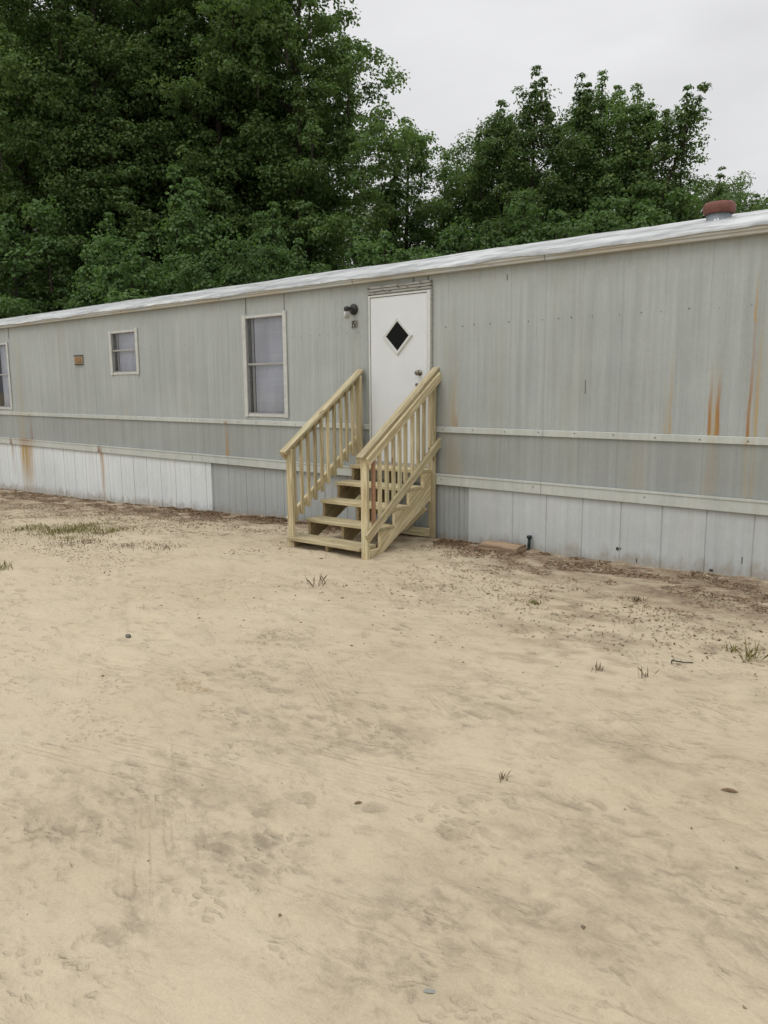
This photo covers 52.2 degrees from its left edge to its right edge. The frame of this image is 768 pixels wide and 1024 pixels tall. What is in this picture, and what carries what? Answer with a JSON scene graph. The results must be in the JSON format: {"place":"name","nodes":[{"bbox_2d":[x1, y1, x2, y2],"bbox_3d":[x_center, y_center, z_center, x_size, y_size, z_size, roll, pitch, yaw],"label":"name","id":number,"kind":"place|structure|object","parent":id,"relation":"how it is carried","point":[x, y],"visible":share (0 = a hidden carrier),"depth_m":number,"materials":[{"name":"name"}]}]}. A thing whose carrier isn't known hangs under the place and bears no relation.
{"place":"outdoors","nodes":[
{"label":"outdoors","id":0,"kind":"place"},
{"bbox_2d":[168,677,212,694],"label":"straw bits","id":1,"kind":"object","parent":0,"point":[192,684],"visible":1,"depth_m":4.62,"materials":[{"name":"beige plant"}]},
{"bbox_2d":[0,488,767,1023],"bbox_3d":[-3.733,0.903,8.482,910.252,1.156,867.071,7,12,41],"label":"ground","id":2,"kind":"structure","parent":0,"point":[454,874],"depth_m":3.46,"materials":[{"name":"beige sand"}]},
{"bbox_2d":[0,560,12,570],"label":"weed clump","id":3,"kind":"object","parent":2,"relation":"on","point":[5,565],"visible":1,"depth_m":7.84,"materials":[{"name":"plant"}]},
{"bbox_2d":[0,522,64,535],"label":"weed clump","id":4,"kind":"object","parent":2,"relation":"on","point":[30,528],"visible":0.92,"depth_m":10.46,"materials":[{"name":"green plant"}]},
{"bbox_2d":[0,118,65,279],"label":"broadleaf tree","id":5,"kind":"object","parent":2,"relation":"on","point":[4,227],"visible":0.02,"depth_m":31.02,"materials":[{"name":"green plant"}]},
{"bbox_2d":[2,8,69,267],"bbox_3d":[-15.278,-13.708,38.192,11.923,20.257,12.833,-6,11,-33],"label":"broadleaf tree","id":6,"kind":"object","parent":2,"relation":"on","point":[16,165],"depth_m":36.01,"materials":[{"name":"green plant"}]},
{"bbox_2d":[0,194,95,317],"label":"sapling","id":7,"kind":"object","parent":2,"relation":"on","point":[16,302],"visible":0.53,"depth_m":24.32,"materials":[{"name":"green plant"}]},
{"bbox_2d":[25,532,93,544],"bbox_3d":[-3.978,0.319,9.571,0.854,0.081,0.481,-8,12,-39],"label":"weed clump","id":8,"kind":"object","parent":2,"relation":"on","point":[66,537],"visible":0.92,"depth_m":9.61,"materials":[{"name":"green plant"}]},
{"bbox_2d":[18,523,112,536],"bbox_3d":[-4.166,0.218,10.237,1.007,0.134,1.316,7,12,41],"label":"weed clump","id":9,"kind":"object","parent":2,"relation":"on","point":[71,527],"visible":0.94,"depth_m":10.22,"materials":[{"name":"green plant"}]},
{"bbox_2d":[49,536,119,547],"bbox_3d":[-3.561,0.349,9.302,0.650,0.088,0.841,7,12,41],"label":"weed clump","id":10,"kind":"object","parent":2,"relation":"on","point":[83,541],"visible":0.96,"depth_m":9.28,"materials":[{"name":"green plant"}]},
{"bbox_2d":[60,520,112,528],"bbox_3d":[-4.108,0.163,10.796,0.564,0.081,0.697,7,12,41],"label":"weed clump","id":11,"kind":"object","parent":2,"relation":"on","point":[84,524],"visible":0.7,"depth_m":10.80,"materials":[{"name":"green plant"}]},
{"bbox_2d":[63,244,112,308],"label":"sapling","id":12,"kind":"object","parent":2,"relation":"on","point":[81,286],"visible":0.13,"depth_m":23.10,"materials":[{"name":"green plant"}]},
{"bbox_2d":[0,4,181,316],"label":"broadleaf tree","id":13,"kind":"object","parent":2,"relation":"on","point":[40,127],"depth_m":30.77,"materials":[{"name":"green plant"}]},
{"bbox_2d":[0,0,182,318],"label":"broadleaf tree","id":14,"kind":"object","parent":2,"relation":"on","point":[14,48],"visible":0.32,"depth_m":26.21,"materials":[{"name":"green plant"}]},
{"bbox_2d":[61,212,149,308],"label":"sapling","id":15,"kind":"object","parent":2,"relation":"on","point":[104,225],"visible":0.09,"depth_m":24.53,"materials":[{"name":"green plant"}]},
{"bbox_2d":[72,525,139,538],"bbox_3d":[-3.596,0.231,10.119,0.823,0.111,0.879,-7,11,-36],"label":"weed clump","id":16,"kind":"object","parent":2,"relation":"on","point":[109,531],"visible":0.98,"depth_m":10.11,"materials":[{"name":"green plant"}]},
{"bbox_2d":[0,0,240,312],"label":"broadleaf tree","id":17,"kind":"object","parent":2,"relation":"on","point":[57,13],"visible":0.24,"depth_m":26.00,"materials":[{"name":"green plant"}]},
{"bbox_2d":[105,540,147,549],"bbox_3d":[-2.924,0.373,9.002,0.432,0.061,0.607,4,10,25],"label":"weed clump","id":18,"kind":"object","parent":2,"relation":"on","point":[131,543],"visible":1,"depth_m":9.00,"materials":[{"name":"plant"}]},
{"bbox_2d":[84,229,174,304],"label":"sapling","id":19,"kind":"object","parent":2,"relation":"on","point":[110,276],"visible":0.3,"depth_m":21.69,"materials":[{"name":"green plant"}]},
{"bbox_2d":[0,504,282,562],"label":"dry ground cover","id":20,"kind":"object","parent":2,"relation":"on","point":[102,533],"visible":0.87,"depth_m":10.04,"materials":[{"name":"brown plant"}]},
{"bbox_2d":[0,0,290,296],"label":"broadleaf tree","id":21,"kind":"object","parent":2,"relation":"on","point":[129,28],"visible":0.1,"depth_m":27.11,"materials":[{"name":"green plant"}]},
{"bbox_2d":[143,540,183,552],"bbox_3d":[-2.498,0.373,8.901,0.514,0.060,0.600,3,10,21],"label":"weed clump","id":22,"kind":"object","parent":2,"relation":"on","point":[164,546],"visible":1,"depth_m":8.80,"materials":[{"name":"plant"}]},
{"bbox_2d":[148,164,236,294],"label":"sapling","id":23,"kind":"object","parent":2,"relation":"on","point":[189,211],"visible":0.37,"depth_m":22.70,"materials":[{"name":"green plant"}]},
{"bbox_2d":[38,0,362,291],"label":"broadleaf tree","id":24,"kind":"object","parent":2,"relation":"on","point":[171,90],"visible":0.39,"depth_m":26.44,"materials":[{"name":"green plant"}]},
{"bbox_2d":[159,230,258,293],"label":"sapling","id":25,"kind":"object","parent":2,"relation":"on","point":[234,276],"visible":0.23,"depth_m":20.87,"materials":[{"name":"green plant"}]},
{"bbox_2d":[61,0,357,258],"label":"broadleaf tree","id":26,"kind":"object","parent":2,"relation":"on","point":[183,111],"visible":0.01,"depth_m":29.34,"materials":[{"name":"green plant"}]},
{"bbox_2d":[243,201,291,283],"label":"sapling","id":27,"kind":"object","parent":2,"relation":"on","point":[270,232],"visible":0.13,"depth_m":22.14,"materials":[{"name":"green plant"}]},
{"bbox_2d":[230,11,345,259],"bbox_3d":[-4.079,-12.430,32.182,8.386,19.072,8.969,8,12,43],"label":"broadleaf tree","id":28,"kind":"object","parent":2,"relation":"on","point":[327,249],"depth_m":30.84,"materials":[{"name":"green plant"}]},
{"bbox_2d":[250,238,333,282],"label":"sapling","id":29,"kind":"object","parent":2,"relation":"on","point":[298,268],"visible":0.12,"depth_m":20.62,"materials":[{"name":"green plant"}]},
{"bbox_2d":[163,0,446,286],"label":"broadleaf tree","id":30,"kind":"object","parent":2,"relation":"on","point":[332,80],"visible":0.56,"depth_m":26.71,"materials":[{"name":"green plant"}]},
{"bbox_2d":[306,572,326,586],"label":"weed clump","id":31,"kind":"object","parent":2,"relation":"on","point":[319,580],"visible":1,"depth_m":6.94,"materials":[{"name":"beige plant"}]},
{"bbox_2d":[304,118,378,272],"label":"broadleaf tree","id":32,"kind":"object","parent":2,"relation":"on","point":[371,164],"visible":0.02,"depth_m":42.26,"materials":[{"name":"green plant"}]},
{"bbox_2d":[339,225,375,269],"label":"sapling","id":33,"kind":"object","parent":2,"relation":"on","point":[352,254],"visible":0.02,"depth_m":22.97,"materials":[{"name":"green plant"}]},
{"bbox_2d":[279,367,440,559],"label":"wooden steps","id":34,"kind":"structure","parent":2,"relation":"on","point":[369,526],"depth_m":8.84,"materials":[{"name":"brown wood"}]},
{"bbox_2d":[325,210,397,261],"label":"broadleaf tree","id":35,"kind":"object","parent":2,"relation":"on","point":[362,234],"visible":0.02,"depth_m":34.64,"materials":[{"name":"green plant"}]},
{"bbox_2d":[330,190,409,260],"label":"broadleaf tree","id":36,"kind":"object","parent":2,"relation":"on","point":[375,219],"visible":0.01,"depth_m":39.61,"materials":[{"name":"green plant"}]},
{"bbox_2d":[0,200,767,579],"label":"mobile home","id":37,"kind":"object","parent":2,"relation":"on","point":[602,396],"visible":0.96,"depth_m":8.53,"materials":[{"name":"grey paint"}]},
{"bbox_2d":[0,342,12,409],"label":"window","id":38,"kind":"structure","parent":37,"relation":"in","point":[6,402],"depth_m":16.32,"materials":[{"name":"paint"}]},
{"bbox_2d":[108,328,139,374],"bbox_3d":[-4.232,-2.681,13.179,0.885,0.745,0.334,7,12,41],"label":"window","id":39,"kind":"structure","parent":37,"relation":"in","point":[123,345],"depth_m":13.21,"materials":[{"name":"glass"}]},
{"bbox_2d":[242,310,288,417],"bbox_3d":[-1.532,-2.029,10.885,0.914,1.410,0.334,7,12,41],"label":"window","id":40,"kind":"structure","parent":37,"relation":"in","point":[264,336],"depth_m":10.90,"materials":[{"name":"glass"}]},
{"bbox_2d":[368,288,432,467],"bbox_3d":[0.167,-1.542,9.216,0.977,2.020,0.125,7,12,41],"label":"door","id":41,"kind":"structure","parent":37,"relation":"in","point":[400,325],"depth_m":9.19,"materials":[{"name":"paint"}]},
{"bbox_2d":[0,489,767,674],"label":"leaf litter","id":42,"kind":"object","parent":2,"relation":"on","point":[447,541],"visible":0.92,"depth_m":8.11,"materials":[{"name":"brown plant"}]},
{"bbox_2d":[353,230,445,265],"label":"sapling","id":43,"kind":"object","parent":2,"relation":"on","point":[371,248],"visible":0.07,"depth_m":20.37,"materials":[{"name":"green plant"}]},
{"bbox_2d":[363,117,454,264],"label":"broadleaf tree","id":44,"kind":"object","parent":2,"relation":"on","point":[416,232],"visible":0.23,"depth_m":30.87,"materials":[{"name":"green plant"}]},
{"bbox_2d":[423,988,435,992],"bbox_3d":[0.132,1.384,2.266,0.040,0.006,0.016,3,13,1],"label":"pebble","id":45,"kind":"object","parent":2,"relation":"on","point":[428,990],"visible":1,"depth_m":2.27,"materials":[{"name":"grey stone"}]},
{"bbox_2d":[407,216,487,260],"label":"sapling","id":46,"kind":"object","parent":2,"relation":"on","point":[460,231],"visible":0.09,"depth_m":22.65,"materials":[{"name":"green plant"}]},
{"bbox_2d":[393,129,536,259],"bbox_3d":[4.535,-9.606,34.100,7.886,12.577,8.963,-3,9,-16],"label":"broadleaf tree","id":47,"kind":"object","parent":2,"relation":"on","point":[454,178],"visible":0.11,"depth_m":32.23,"materials":[{"name":"green plant"}]},
{"bbox_2d":[443,171,505,252],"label":"broadleaf tree","id":48,"kind":"object","parent":2,"relation":"on","point":[478,223],"visible":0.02,"depth_m":32.01,"materials":[{"name":"green plant"}]},
{"bbox_2d":[429,99,551,252],"bbox_3d":[4.394,-8.934,29.810,5.384,12.484,5.230,0,9,4],"label":"broadleaf tree","id":49,"kind":"object","parent":2,"relation":"on","point":[492,133],"visible":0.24,"depth_m":28.65,"materials":[{"name":"green plant"}]},
{"bbox_2d":[473,219,510,250],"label":"sapling","id":50,"kind":"object","parent":2,"relation":"on","point":[493,235],"visible":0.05,"depth_m":19.26,"materials":[{"name":"green plant"}]},
{"bbox_2d":[477,540,526,553],"bbox_3d":[1.254,0.378,8.352,0.477,0.078,0.227,5,13,37],"label":"wood block","id":51,"kind":"object","parent":2,"relation":"on","point":[506,547],"depth_m":8.28,"materials":[{"name":"beige wood"}]},
{"bbox_2d":[499,770,509,782],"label":"weed clump","id":52,"kind":"object","parent":2,"relation":"on","point":[501,777],"visible":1,"depth_m":3.49,"materials":[{"name":"plant"}]},
{"bbox_2d":[527,535,531,549],"bbox_3d":[1.533,0.346,8.287,0.056,0.202,0.056,7,12,41],"label":"pipe stub","id":53,"kind":"object","parent":2,"relation":"on","point":[529,537],"visible":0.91,"depth_m":8.27,"materials":[{"name":"green plastic"}]},
{"bbox_2d":[526,599,540,604],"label":"weed clump","id":54,"kind":"object","parent":2,"relation":"on","point":[533,601],"visible":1,"depth_m":6.29,"materials":[{"name":"plant"}]},
{"bbox_2d":[485,64,586,243],"bbox_3d":[4.976,-8.832,27.632,6.106,12.870,6.102,2,9,16],"label":"broadleaf tree","id":55,"kind":"object","parent":2,"relation":"on","point":[546,131],"visible":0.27,"depth_m":26.57,"materials":[{"name":"green plant"}]},
{"bbox_2d":[499,190,616,245],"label":"sapling","id":56,"kind":"object","parent":2,"relation":"on","point":[524,211],"visible":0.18,"depth_m":22.42,"materials":[{"name":"green plant"}]},
{"bbox_2d":[365,549,767,650],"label":"dry ground cover","id":57,"kind":"object","parent":2,"relation":"on","point":[589,597],"visible":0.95,"depth_m":6.71,"materials":[{"name":"brown plant"}]},
{"bbox_2d":[505,148,628,234],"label":"broadleaf tree","id":58,"kind":"object","parent":2,"relation":"on","point":[563,181],"depth_m":30.24,"materials":[{"name":"green plant"}]},
{"bbox_2d":[538,72,618,237],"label":"broadleaf tree","id":59,"kind":"object","parent":2,"relation":"on","point":[580,112],"visible":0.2,"depth_m":27.55,"materials":[{"name":"green plant"}]},
{"bbox_2d":[540,69,633,224],"bbox_3d":[7.428,-9.189,28.911,4.943,13.092,5.473,-1,9,-5],"label":"broadleaf tree","id":60,"kind":"object","parent":2,"relation":"on","point":[602,102],"visible":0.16,"depth_m":27.48,"materials":[{"name":"green plant"}]},
{"bbox_2d":[573,197,617,234],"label":"sapling","id":61,"kind":"object","parent":2,"relation":"on","point":[602,228],"depth_m":25.05,"materials":[{"name":"green plant"}]},
{"bbox_2d":[591,662,603,672],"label":"weed clump","id":62,"kind":"object","parent":2,"relation":"on","point":[598,668],"visible":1,"depth_m":4.73,"materials":[{"name":"beige plant"}]},
{"bbox_2d":[581,83,695,231],"bbox_3d":[8.189,-8.663,28.158,6.043,12.186,5.139,7,12,41],"label":"broadleaf tree","id":63,"kind":"object","parent":2,"relation":"on","point":[635,152],"visible":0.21,"depth_m":26.60,"materials":[{"name":"green plant"}]},
{"bbox_2d":[628,595,648,602],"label":"weed clump","id":64,"kind":"object","parent":2,"relation":"on","point":[636,598],"visible":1,"depth_m":6.29,"materials":[{"name":"plant"}]},
{"bbox_2d":[626,134,660,203],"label":"broadleaf tree","id":65,"kind":"object","parent":2,"relation":"on","point":[635,168],"depth_m":29.18,"materials":[{"name":"green plant"}]},
{"bbox_2d":[588,183,701,232],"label":"sapling","id":66,"kind":"object","parent":2,"relation":"on","point":[653,217],"visible":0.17,"depth_m":24.72,"materials":[{"name":"green plant"}]},
{"bbox_2d":[637,666,659,679],"bbox_3d":[1.537,0.939,4.612,0.134,0.088,0.113,7,12,41],"label":"weed clump","id":67,"kind":"object","parent":2,"relation":"on","point":[645,672],"visible":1,"depth_m":4.62,"materials":[{"name":"beige plant"}]},
{"bbox_2d":[609,81,715,228],"bbox_3d":[8.370,-8.215,27.203,5.207,11.679,4.192,7,12,41],"label":"broadleaf tree","id":68,"kind":"object","parent":2,"relation":"on","point":[685,120],"visible":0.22,"depth_m":25.72,"materials":[{"name":"green plant"}]},
{"bbox_2d":[622,193,703,223],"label":"broadleaf tree","id":69,"kind":"object","parent":2,"relation":"on","point":[698,210],"depth_m":26.85,"materials":[{"name":"green plant"}]},
{"bbox_2d":[668,164,699,222],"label":"broadleaf tree","id":70,"kind":"object","parent":2,"relation":"on","point":[684,186],"depth_m":29.47,"materials":[{"name":"green plant"}]},
{"bbox_2d":[632,188,745,223],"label":"sapling","id":71,"kind":"object","parent":2,"relation":"on","point":[730,196],"visible":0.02,"depth_m":25.80,"materials":[{"name":"green plant"}]},
{"bbox_2d":[688,181,741,218],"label":"broadleaf tree","id":72,"kind":"object","parent":2,"relation":"on","point":[708,192],"visible":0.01,"depth_m":34.83,"materials":[{"name":"green plant"}]},
{"bbox_2d":[696,166,734,216],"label":"broadleaf tree","id":73,"kind":"object","parent":2,"relation":"on","point":[719,186],"visible":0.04,"depth_m":33.60,"materials":[{"name":"green plant"}]},
{"bbox_2d":[690,170,767,214],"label":"broadleaf tree","id":74,"kind":"object","parent":2,"relation":"on","point":[752,206],"visible":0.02,"depth_m":37.67,"materials":[{"name":"green plant"}]},
{"bbox_2d":[721,788,737,792],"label":"dead leaf","id":75,"kind":"object","parent":2,"relation":"on","point":[730,789],"visible":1,"depth_m":3.34,"materials":[{"name":"brown plant"}]},
{"bbox_2d":[722,642,740,652],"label":"weed clump","id":76,"kind":"object","parent":2,"relation":"on","point":[732,649],"visible":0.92,"depth_m":5.08,"materials":[{"name":"plant"}]},
{"bbox_2d":[733,639,767,661],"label":"weed clump","id":77,"kind":"object","parent":2,"relation":"on","point":[750,655],"visible":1,"depth_m":4.90,"materials":[{"name":"plant"}]},
{"bbox_2d":[754,191,767,209],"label":"broadleaf tree","id":78,"kind":"object","parent":2,"relation":"on","point":[757,195],"depth_m":38.50,"materials":[{"name":"green plant"}]},
{"bbox_2d":[0,501,767,1008],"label":"sand crumbs","id":79,"kind":"object","parent":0,"point":[290,555],"visible":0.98,"depth_m":8.69,"materials":[{"name":"beige sand"}]},
{"bbox_2d":[3,0,767,265],"label":"sky","id":80,"kind":"structure","parent":0,"point":[461,57],"materials":[{"name":"white"}]}
]}

